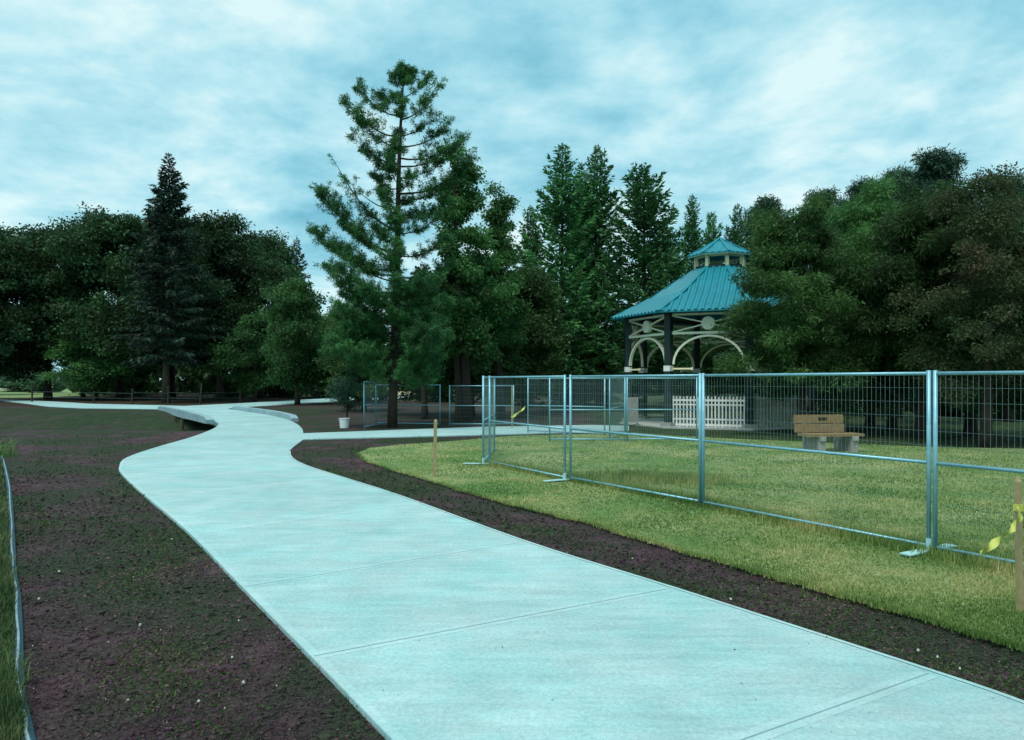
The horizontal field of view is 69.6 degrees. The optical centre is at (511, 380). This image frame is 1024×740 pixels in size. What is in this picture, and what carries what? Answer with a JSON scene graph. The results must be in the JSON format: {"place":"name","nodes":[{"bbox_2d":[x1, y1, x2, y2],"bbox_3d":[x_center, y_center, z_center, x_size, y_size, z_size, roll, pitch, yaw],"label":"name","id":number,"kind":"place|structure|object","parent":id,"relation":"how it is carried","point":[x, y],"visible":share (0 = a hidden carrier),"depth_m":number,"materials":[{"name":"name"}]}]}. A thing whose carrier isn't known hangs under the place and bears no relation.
{"place":"outdoors","nodes":[
{"label":"outdoors","id":0,"kind":"place"},
{"bbox_2d":[0,388,160,397],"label":"lawn","id":1,"kind":"structure","parent":0,"point":[65,392],"depth_m":90.80,"materials":[{"name":"green plant"}]},
{"bbox_2d":[0,375,38,391],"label":"shrub","id":2,"kind":"object","parent":1,"relation":"on","point":[9,385],"visible":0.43,"depth_m":110.76,"materials":[{"name":"green plant"}]},
{"bbox_2d":[15,370,67,392],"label":"shrub","id":3,"kind":"object","parent":1,"relation":"on","point":[38,383],"visible":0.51,"depth_m":104.64,"materials":[{"name":"green plant"}]},
{"bbox_2d":[0,397,1023,739],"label":"path","id":4,"kind":"structure","parent":0,"point":[364,597],"depth_m":5.00,"materials":[{"name":"concrete"}]},
{"bbox_2d":[0,382,1023,739],"bbox_3d":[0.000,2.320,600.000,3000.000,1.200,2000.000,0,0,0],"label":"ground","id":5,"kind":"structure","parent":0,"point":[52,424],"depth_m":7.50,"materials":[{"name":"soil"}]},
{"bbox_2d":[0,469,10,664],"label":"grass verge","id":6,"kind":"object","parent":5,"relation":"on","point":[6,538],"depth_m":10.72,"materials":[{"name":"plant"}]},
{"bbox_2d":[0,456,39,739],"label":"grass","id":7,"kind":"structure","parent":6,"relation":"on","point":[12,717],"depth_m":4.62,"materials":[{"name":"green plant"}]},
{"bbox_2d":[0,646,45,682],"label":"grass tuft","id":8,"kind":"object","parent":6,"relation":"on","point":[16,665],"visible":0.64,"depth_m":4.23,"materials":[{"name":"green plant"}]},
{"bbox_2d":[0,436,24,457],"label":"leafy plant","id":9,"kind":"object","parent":5,"relation":"on","point":[2,452],"visible":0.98,"depth_m":16.56,"materials":[{"name":"green plant"}]},
{"bbox_2d":[0,455,35,739],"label":"garden edging","id":10,"kind":"object","parent":5,"relation":"on","point":[18,621],"visible":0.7,"depth_m":5.38,"materials":[{"name":"grey plastic"}]},
{"bbox_2d":[0,222,81,373],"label":"broadleaf tree","id":11,"kind":"object","parent":5,"relation":"on","point":[15,250],"visible":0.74,"depth_m":63.30,"materials":[{"name":"green plant"}]},
{"bbox_2d":[0,214,116,399],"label":"broadleaf tree","id":12,"kind":"object","parent":5,"relation":"on","point":[7,310],"visible":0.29,"depth_m":65.34,"materials":[{"name":"green plant"}]},
{"bbox_2d":[51,356,113,397],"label":"broadleaf tree","id":13,"kind":"object","parent":5,"relation":"on","point":[65,364],"visible":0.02,"depth_m":75.04,"materials":[{"name":"green plant"}]},
{"bbox_2d":[31,318,159,400],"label":"broadleaf tree","id":14,"kind":"object","parent":5,"relation":"on","point":[83,375],"visible":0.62,"depth_m":62.43,"materials":[{"name":"green plant"}]},
{"bbox_2d":[37,201,198,399],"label":"broadleaf tree","id":15,"kind":"object","parent":5,"relation":"on","point":[101,240],"visible":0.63,"depth_m":62.75,"materials":[{"name":"green plant"}]},
{"bbox_2d":[108,374,155,396],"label":"shrub","id":16,"kind":"object","parent":5,"relation":"on","point":[138,386],"visible":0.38,"depth_m":82.53,"materials":[{"name":"green plant"}]},
{"bbox_2d":[31,383,240,403],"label":"fence","id":17,"kind":"object","parent":5,"relation":"on","point":[168,392],"visible":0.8,"depth_m":54.96,"materials":[{"name":"brown wood"}]},
{"bbox_2d":[106,152,223,402],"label":"spruce tree","id":18,"kind":"object","parent":5,"relation":"on","point":[164,342],"visible":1,"depth_m":56.45,"materials":[{"name":"green plant"}]},
{"bbox_2d":[107,204,262,396],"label":"broadleaf tree","id":19,"kind":"object","parent":5,"relation":"on","point":[172,382],"visible":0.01,"depth_m":77.69,"materials":[{"name":"green plant"}]},
{"bbox_2d":[132,209,297,399],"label":"broadleaf tree","id":20,"kind":"object","parent":5,"relation":"on","point":[245,258],"visible":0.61,"depth_m":64.40,"materials":[{"name":"green plant"}]},
{"bbox_2d":[193,374,250,397],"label":"shrub","id":21,"kind":"object","parent":5,"relation":"on","point":[208,385],"visible":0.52,"depth_m":73.41,"materials":[{"name":"green plant"}]},
{"bbox_2d":[158,406,298,430],"bbox_3d":[-14.833,2.250,37.477,4.277,1.540,16.768,0,0,-33],"label":"footbridge","id":22,"kind":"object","parent":5,"relation":"on","point":[192,415],"visible":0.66,"depth_m":35.59,"materials":[{"name":"concrete"}]},
{"bbox_2d":[200,310,287,401],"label":"broadleaf tree","id":23,"kind":"object","parent":5,"relation":"on","point":[226,359],"visible":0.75,"depth_m":58.72,"materials":[{"name":"green plant"}]},
{"bbox_2d":[176,226,324,397],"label":"broadleaf tree","id":24,"kind":"object","parent":5,"relation":"on","point":[276,246],"visible":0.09,"depth_m":71.26,"materials":[{"name":"green plant"}]},
{"bbox_2d":[246,382,300,396],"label":"shrub","id":25,"kind":"object","parent":5,"relation":"on","point":[273,391],"visible":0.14,"depth_m":78.46,"materials":[{"name":"green plant"}]},
{"bbox_2d":[277,236,312,387],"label":"spruce tree","id":26,"kind":"object","parent":5,"relation":"on","point":[301,259],"visible":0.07,"depth_m":75.96,"materials":[{"name":"green plant"}]},
{"bbox_2d":[255,276,338,404],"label":"broadleaf tree","id":27,"kind":"object","parent":5,"relation":"on","point":[297,337],"visible":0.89,"depth_m":51.91,"materials":[{"name":"green plant"}]},
{"bbox_2d":[283,381,330,398],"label":"shrub","id":28,"kind":"object","parent":5,"relation":"on","point":[320,394],"visible":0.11,"depth_m":71.26,"materials":[{"name":"green plant"}]},
{"bbox_2d":[311,305,345,402],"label":"broadleaf tree","id":29,"kind":"object","parent":5,"relation":"on","point":[327,320],"visible":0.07,"depth_m":55.48,"materials":[{"name":"green plant"}]},
{"bbox_2d":[339,418,349,427],"bbox_3d":[-6.107,1.540,26.820,0.409,0.360,0.400,0,0,0],"label":"bucket","id":30,"kind":"object","parent":5,"relation":"on","point":[344,422],"visible":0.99,"depth_m":26.67,"materials":[{"name":"white plastic"}]},
{"bbox_2d":[325,375,366,417],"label":"potted tree","id":31,"kind":"object","parent":30,"relation":"in","point":[349,387],"visible":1,"depth_m":27.36,"materials":[{"name":"green plant"}]},
{"bbox_2d":[312,320,388,410],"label":"broadleaf tree","id":32,"kind":"object","parent":5,"relation":"on","point":[338,364],"visible":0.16,"depth_m":40.77,"materials":[{"name":"green plant"}]},
{"bbox_2d":[323,388,388,400],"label":"shrub","id":33,"kind":"object","parent":5,"relation":"on","point":[326,392],"visible":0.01,"depth_m":61.93,"materials":[{"name":"green plant"}]},
{"bbox_2d":[363,381,387,428],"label":"fence panel","id":34,"kind":"object","parent":5,"relation":"on","point":[370,404],"visible":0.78,"depth_m":26.58,"materials":[{"name":"metal"}]},
{"bbox_2d":[305,59,480,427],"bbox_3d":[-4.011,-4.979,26.631,5.606,13.608,6.053,0,0,-37],"label":"pine tree","id":35,"kind":"object","parent":5,"relation":"on","point":[421,339],"visible":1,"depth_m":26.50,"materials":[{"name":"green plant"}]},
{"bbox_2d":[67,352,733,394],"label":"wood","id":36,"kind":"object","parent":5,"relation":"on","point":[191,376],"depth_m":93.48,"materials":[{"name":"green plant"}]},
{"bbox_2d":[358,289,454,414],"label":"broadleaf tree","id":37,"kind":"object","parent":5,"relation":"on","point":[416,392],"visible":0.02,"depth_m":35.63,"materials":[{"name":"green plant"}]},
{"bbox_2d":[375,384,440,425],"bbox_3d":[-3.970,0.908,28.000,2.630,1.560,0.042,0,0,13],"label":"fence panel","id":38,"kind":"object","parent":5,"relation":"on","point":[404,404],"visible":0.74,"depth_m":28.03,"materials":[{"name":"metal"}]},
{"bbox_2d":[387,264,460,418],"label":"broadleaf tree","id":39,"kind":"object","parent":5,"relation":"on","point":[424,411],"visible":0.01,"depth_m":32.86,"materials":[{"name":"green plant"}]},
{"bbox_2d":[407,378,485,401],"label":"shrub","id":40,"kind":"object","parent":5,"relation":"on","point":[444,397],"visible":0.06,"depth_m":59.42,"materials":[{"name":"green plant"}]},
{"bbox_2d":[419,256,494,421],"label":"broadleaf tree","id":41,"kind":"object","parent":5,"relation":"on","point":[445,284],"visible":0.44,"depth_m":30.68,"materials":[{"name":"green plant"}]},
{"bbox_2d":[421,136,521,421],"bbox_3d":[-1.916,-4.154,31.114,4.192,12.060,3.768,0,0,26],"label":"broadleaf tree","id":42,"kind":"object","parent":5,"relation":"on","point":[467,202],"visible":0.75,"depth_m":30.68,"materials":[{"name":"green plant"}]},
{"bbox_2d":[420,271,540,416],"bbox_3d":[-1.550,-2.083,34.751,5.753,7.914,5.364,0,0,44],"label":"broadleaf tree","id":43,"kind":"object","parent":5,"relation":"on","point":[509,353],"visible":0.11,"depth_m":34.19,"materials":[{"name":"green plant"}]},
{"bbox_2d":[449,385,513,425],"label":"fence panel","id":44,"kind":"object","parent":5,"relation":"on","point":[460,412],"visible":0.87,"depth_m":27.59,"materials":[{"name":"metal"}]},
{"bbox_2d":[472,180,534,418],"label":"broadleaf tree","id":45,"kind":"object","parent":5,"relation":"on","point":[496,216],"visible":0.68,"depth_m":32.69,"materials":[{"name":"green plant"}]},
{"bbox_2d":[481,389,539,404],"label":"shrub","id":46,"kind":"object","parent":5,"relation":"on","point":[536,396],"visible":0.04,"depth_m":53.51,"materials":[{"name":"green plant"}]},
{"bbox_2d":[0,432,1023,739],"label":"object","id":47,"kind":"object","parent":5,"relation":"on","point":[380,484],"visible":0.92,"depth_m":5.68,"materials":[{"name":"brown soil"}]},
{"bbox_2d":[3,433,1023,739],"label":"mulch chips","id":48,"kind":"object","parent":5,"relation":"on","point":[263,659],"visible":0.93,"depth_m":5.07,"materials":[{"name":"brown wood"}]},
{"bbox_2d":[32,487,999,729],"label":"pebbles","id":49,"kind":"object","parent":5,"relation":"on","point":[937,656],"visible":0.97,"depth_m":4.55,"materials":[{"name":"grey stone"}]},
{"bbox_2d":[511,386,523,427],"bbox_3d":[0.239,0.970,26.518,0.540,1.600,0.111,0,0,-10],"label":"wooden stake","id":50,"kind":"object","parent":5,"relation":"on","point":[514,415],"visible":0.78,"depth_m":26.48,"materials":[{"name":"brown wood"}]},
{"bbox_2d":[512,205,558,407],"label":"conifer tree","id":51,"kind":"object","parent":5,"relation":"on","point":[532,233],"visible":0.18,"depth_m":45.83,"materials":[{"name":"green plant"}]},
{"bbox_2d":[504,263,577,413],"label":"broadleaf tree","id":52,"kind":"object","parent":5,"relation":"on","point":[546,338],"visible":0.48,"depth_m":37.19,"materials":[{"name":"green plant"}]},
{"bbox_2d":[505,371,623,405],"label":"shrub","id":53,"kind":"object","parent":5,"relation":"on","point":[575,401],"visible":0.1,"depth_m":51.44,"materials":[{"name":"green plant"}]},
{"bbox_2d":[521,143,612,408],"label":"conifer tree","id":54,"kind":"object","parent":5,"relation":"on","point":[555,210],"visible":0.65,"depth_m":42.62,"materials":[{"name":"green plant"}]},
{"bbox_2d":[551,162,612,407],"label":"conifer tree","id":55,"kind":"object","parent":5,"relation":"on","point":[581,165],"visible":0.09,"depth_m":46.79,"materials":[{"name":"green plant"}]},
{"bbox_2d":[565,144,653,408],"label":"conifer tree","id":56,"kind":"object","parent":5,"relation":"on","point":[596,204],"visible":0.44,"depth_m":44.50,"materials":[{"name":"green plant"}]},
{"bbox_2d":[628,397,637,425],"bbox_3d":[4.552,1.347,28.046,0.502,1.445,0.177,0,0,-16],"label":"notice board","id":57,"kind":"object","parent":5,"relation":"on","point":[636,411],"visible":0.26,"depth_m":27.99,"materials":[{"name":"concrete"}]},
{"bbox_2d":[591,328,676,396],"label":"broadleaf tree","id":58,"kind":"object","parent":5,"relation":"on","point":[651,392],"visible":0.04,"depth_m":49.04,"materials":[{"name":"green plant"}]},
{"bbox_2d":[571,161,711,396],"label":"conifer tree","id":59,"kind":"object","parent":5,"relation":"on","point":[646,254],"visible":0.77,"depth_m":40.05,"materials":[{"name":"green plant"}]},
{"bbox_2d":[637,226,705,390],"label":"conifer tree","id":60,"kind":"object","parent":5,"relation":"on","point":[682,364],"visible":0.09,"depth_m":47.47,"materials":[{"name":"green plant"}]},
{"bbox_2d":[647,371,730,403],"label":"shrub","id":61,"kind":"object","parent":5,"relation":"on","point":[686,392],"visible":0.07,"depth_m":54.69,"materials":[{"name":"green plant"}]},
{"bbox_2d":[674,193,717,402],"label":"conifer tree","id":62,"kind":"object","parent":5,"relation":"on","point":[691,231],"visible":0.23,"depth_m":51.75,"materials":[{"name":"green plant"}]},
{"bbox_2d":[698,212,729,403],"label":"conifer tree","id":63,"kind":"object","parent":5,"relation":"on","point":[711,225],"visible":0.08,"depth_m":54.97,"materials":[{"name":"green plant"}]},
{"bbox_2d":[610,237,819,429],"bbox_3d":[8.330,-1.995,29.500,8.160,7.530,8.160,0,0,22],"label":"gazebo","id":64,"kind":"object","parent":5,"relation":"on","point":[696,296],"visible":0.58,"depth_m":27.60,"materials":[{"name":"metal"}]},
{"bbox_2d":[715,203,747,382],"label":"conifer tree","id":65,"kind":"object","parent":5,"relation":"on","point":[735,234],"visible":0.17,"depth_m":53.78,"materials":[{"name":"green plant"}]},
{"bbox_2d":[676,328,793,409],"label":"broadleaf tree","id":66,"kind":"object","parent":5,"relation":"on","point":[737,386],"visible":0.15,"depth_m":43.51,"materials":[{"name":"green plant"}]},
{"bbox_2d":[712,192,783,412],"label":"pine tree","id":67,"kind":"object","parent":5,"relation":"on","point":[761,203],"visible":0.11,"depth_m":39.73,"materials":[{"name":"green plant"}]},
{"bbox_2d":[732,380,796,407],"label":"shrub","id":68,"kind":"object","parent":5,"relation":"on","point":[757,392],"visible":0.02,"depth_m":48.30,"materials":[{"name":"green plant"}]},
{"bbox_2d":[707,188,894,435],"bbox_3d":[8.903,-2.055,23.219,5.868,7.859,4.958,0,0,0],"label":"broadleaf tree","id":69,"kind":"object","parent":5,"relation":"on","point":[792,333],"visible":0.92,"depth_m":22.38,"materials":[{"name":"green plant"}]},
{"bbox_2d":[792,185,844,413],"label":"pine tree","id":70,"kind":"object","parent":5,"relation":"on","point":[829,197],"visible":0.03,"depth_m":37.76,"materials":[{"name":"green plant"}]},
{"bbox_2d":[787,383,887,412],"bbox_3d":[18.359,0.336,39.918,8.615,3.460,4.993,0,0,-33],"label":"shrub","id":71,"kind":"object","parent":5,"relation":"on","point":[831,397],"visible":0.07,"depth_m":39.52,"materials":[{"name":"green plant"}]},
{"bbox_2d":[836,175,882,415],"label":"pine tree","id":72,"kind":"object","parent":5,"relation":"on","point":[853,187],"visible":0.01,"depth_m":35.79,"materials":[{"name":"green plant"}]},
{"bbox_2d":[805,170,937,431],"bbox_3d":[12.676,-2.573,25.068,5.485,8.894,5.600,0,0,24],"label":"broadleaf tree","id":73,"kind":"object","parent":5,"relation":"on","point":[854,219],"visible":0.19,"depth_m":24.30,"materials":[{"name":"green plant"}]},
{"bbox_2d":[846,246,924,430],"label":"broadleaf tree","id":74,"kind":"object","parent":5,"relation":"on","point":[890,422],"visible":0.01,"depth_m":25.38,"materials":[{"name":"green plant"}]},
{"bbox_2d":[862,161,925,417],"bbox_3d":[18.114,-4.083,34.062,3.414,11.939,3.980,0,0,39],"label":"pine tree","id":75,"kind":"object","parent":5,"relation":"on","point":[899,413],"visible":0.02,"depth_m":33.77,"materials":[{"name":"green plant"}]},
{"bbox_2d":[887,392,915,410],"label":"shrub","id":76,"kind":"object","parent":5,"relation":"on","point":[914,402],"visible":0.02,"depth_m":42.09,"materials":[{"name":"green plant"}]},
{"bbox_2d":[828,177,1016,438],"bbox_3d":[12.224,-2.131,21.728,5.589,8.016,4.958,0,0,31],"label":"broadleaf tree","id":77,"kind":"object","parent":5,"relation":"on","point":[908,227],"visible":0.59,"depth_m":21.30,"materials":[{"name":"green plant"}]},
{"bbox_2d":[882,143,978,424],"bbox_3d":[16.827,-3.709,29.340,4.878,11.170,5.685,0,0,0],"label":"pine tree","id":78,"kind":"object","parent":5,"relation":"on","point":[934,167],"visible":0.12,"depth_m":28.68,"materials":[{"name":"green plant"}]},
{"bbox_2d":[913,382,980,415],"bbox_3d":[21.585,0.762,35.968,4.418,2.395,4.026,0,0,-6],"label":"shrub","id":79,"kind":"object","parent":5,"relation":"on","point":[952,409],"visible":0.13,"depth_m":35.63,"materials":[{"name":"green plant"}]},
{"bbox_2d":[876,160,1023,447],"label":"broadleaf tree","id":80,"kind":"object","parent":5,"relation":"on","point":[987,215],"visible":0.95,"depth_m":18.70,"materials":[{"name":"green plant"}]},
{"bbox_2d":[930,257,980,435],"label":"broadleaf tree","id":81,"kind":"object","parent":5,"relation":"on","point":[972,425],"depth_m":22.86,"materials":[{"name":"green plant"}]},
{"bbox_2d":[933,188,1023,416],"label":"broadleaf tree","id":82,"kind":"object","parent":5,"relation":"on","point":[977,406],"visible":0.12,"depth_m":20.20,"materials":[{"name":"green plant"}]},
{"bbox_2d":[944,379,1023,418],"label":"shrub","id":83,"kind":"object","parent":5,"relation":"on","point":[1017,416],"visible":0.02,"depth_m":33.40,"materials":[{"name":"green plant"}]},
{"bbox_2d":[995,170,1023,421],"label":"pine tree","id":84,"kind":"object","parent":5,"relation":"on","point":[1012,418],"visible":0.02,"depth_m":30.54,"materials":[{"name":"green plant"}]},
{"bbox_2d":[0,0,1023,381],"label":"sky","id":85,"kind":"structure","parent":0,"point":[738,101],"materials":[{"name":"blue"}]},
{"bbox_2d":[355,432,1023,653],"bbox_3d":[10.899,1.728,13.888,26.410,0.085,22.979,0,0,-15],"label":"lawn","id":86,"kind":"structure","parent":0,"point":[615,461],"depth_m":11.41,"materials":[{"name":"plant"}]},
{"bbox_2d":[433,419,436,476],"bbox_3d":[-1.357,1.220,12.974,0.050,1.100,0.050,1,0,-17],"label":"wooden stake","id":87,"kind":"object","parent":86,"relation":"on","point":[435,448],"visible":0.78,"depth_m":12.95,"materials":[{"name":"brown wood"}]},
{"bbox_2d":[463,376,495,464],"bbox_3d":[-0.501,0.798,16.207,0.800,1.800,3.029,0,0,3],"label":"fence panel","id":88,"kind":"object","parent":86,"relation":"on","point":[483,419],"visible":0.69,"depth_m":15.05,"materials":[{"name":"metal"}]},
{"bbox_2d":[489,375,581,481],"bbox_3d":[0.227,0.798,13.560,0.800,1.800,2.845,0,0,-29],"label":"fence panel","id":89,"kind":"object","parent":86,"relation":"on","point":[532,424],"visible":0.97,"depth_m":13.12,"materials":[{"name":"metal"}]},
{"bbox_2d":[527,377,604,435],"bbox_3d":[1.686,0.793,23.300,2.756,1.790,0.043,0,0,31],"label":"fence panel","id":90,"kind":"object","parent":86,"relation":"on","point":[528,417],"visible":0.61,"depth_m":23.26,"materials":[{"name":"metal"}]},
{"bbox_2d":[549,377,625,441],"bbox_3d":[2.084,0.793,20.400,2.124,1.790,0.042,0,0,0],"label":"fence panel","id":91,"kind":"object","parent":86,"relation":"on","point":[590,409],"visible":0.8,"depth_m":20.39,"materials":[{"name":"metal"}]},
{"bbox_2d":[609,377,623,438],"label":"fence panel","id":92,"kind":"object","parent":86,"relation":"on","point":[613,408],"visible":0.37,"depth_m":21.46,"materials":[{"name":"metal"}]},
{"bbox_2d":[569,373,701,504],"bbox_3d":[1.752,0.793,11.102,0.042,1.790,2.917,0,0,-33],"label":"fence panel","id":93,"kind":"object","parent":86,"relation":"on","point":[699,439],"visible":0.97,"depth_m":10.91,"materials":[{"name":"metal"}]},
{"bbox_2d":[626,377,697,440],"bbox_3d":[4.178,0.793,20.500,1.979,1.790,0.042,0,0,0],"label":"fence panel","id":94,"kind":"object","parent":86,"relation":"on","point":[656,403],"visible":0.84,"depth_m":20.50,"materials":[{"name":"metal"}]},
{"bbox_2d":[702,370,955,555],"bbox_3d":[3.332,0.798,8.512,0.800,1.800,3.099,0,0,-31],"label":"fence panel","id":95,"kind":"object","parent":86,"relation":"on","point":[927,373],"visible":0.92,"depth_m":8.21,"materials":[{"name":"metal"}]},
{"bbox_2d":[793,414,864,451],"bbox_3d":[7.537,1.270,17.599,1.480,0.900,0.790,0,0,-10],"label":"park bench","id":96,"kind":"object","parent":86,"relation":"on","point":[849,444],"visible":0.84,"depth_m":17.67,"materials":[{"name":"brown wood"}]},
{"bbox_2d":[933,370,1023,565],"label":"fence panel","id":97,"kind":"object","parent":86,"relation":"on","point":[936,373],"visible":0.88,"depth_m":6.90,"materials":[{"name":"metal"}]},
{"bbox_2d":[980,476,1023,612],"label":"wooden stake","id":98,"kind":"object","parent":86,"relation":"on","point":[1016,527],"visible":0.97,"depth_m":5.33,"materials":[{"name":"brown wood"}]}
]}

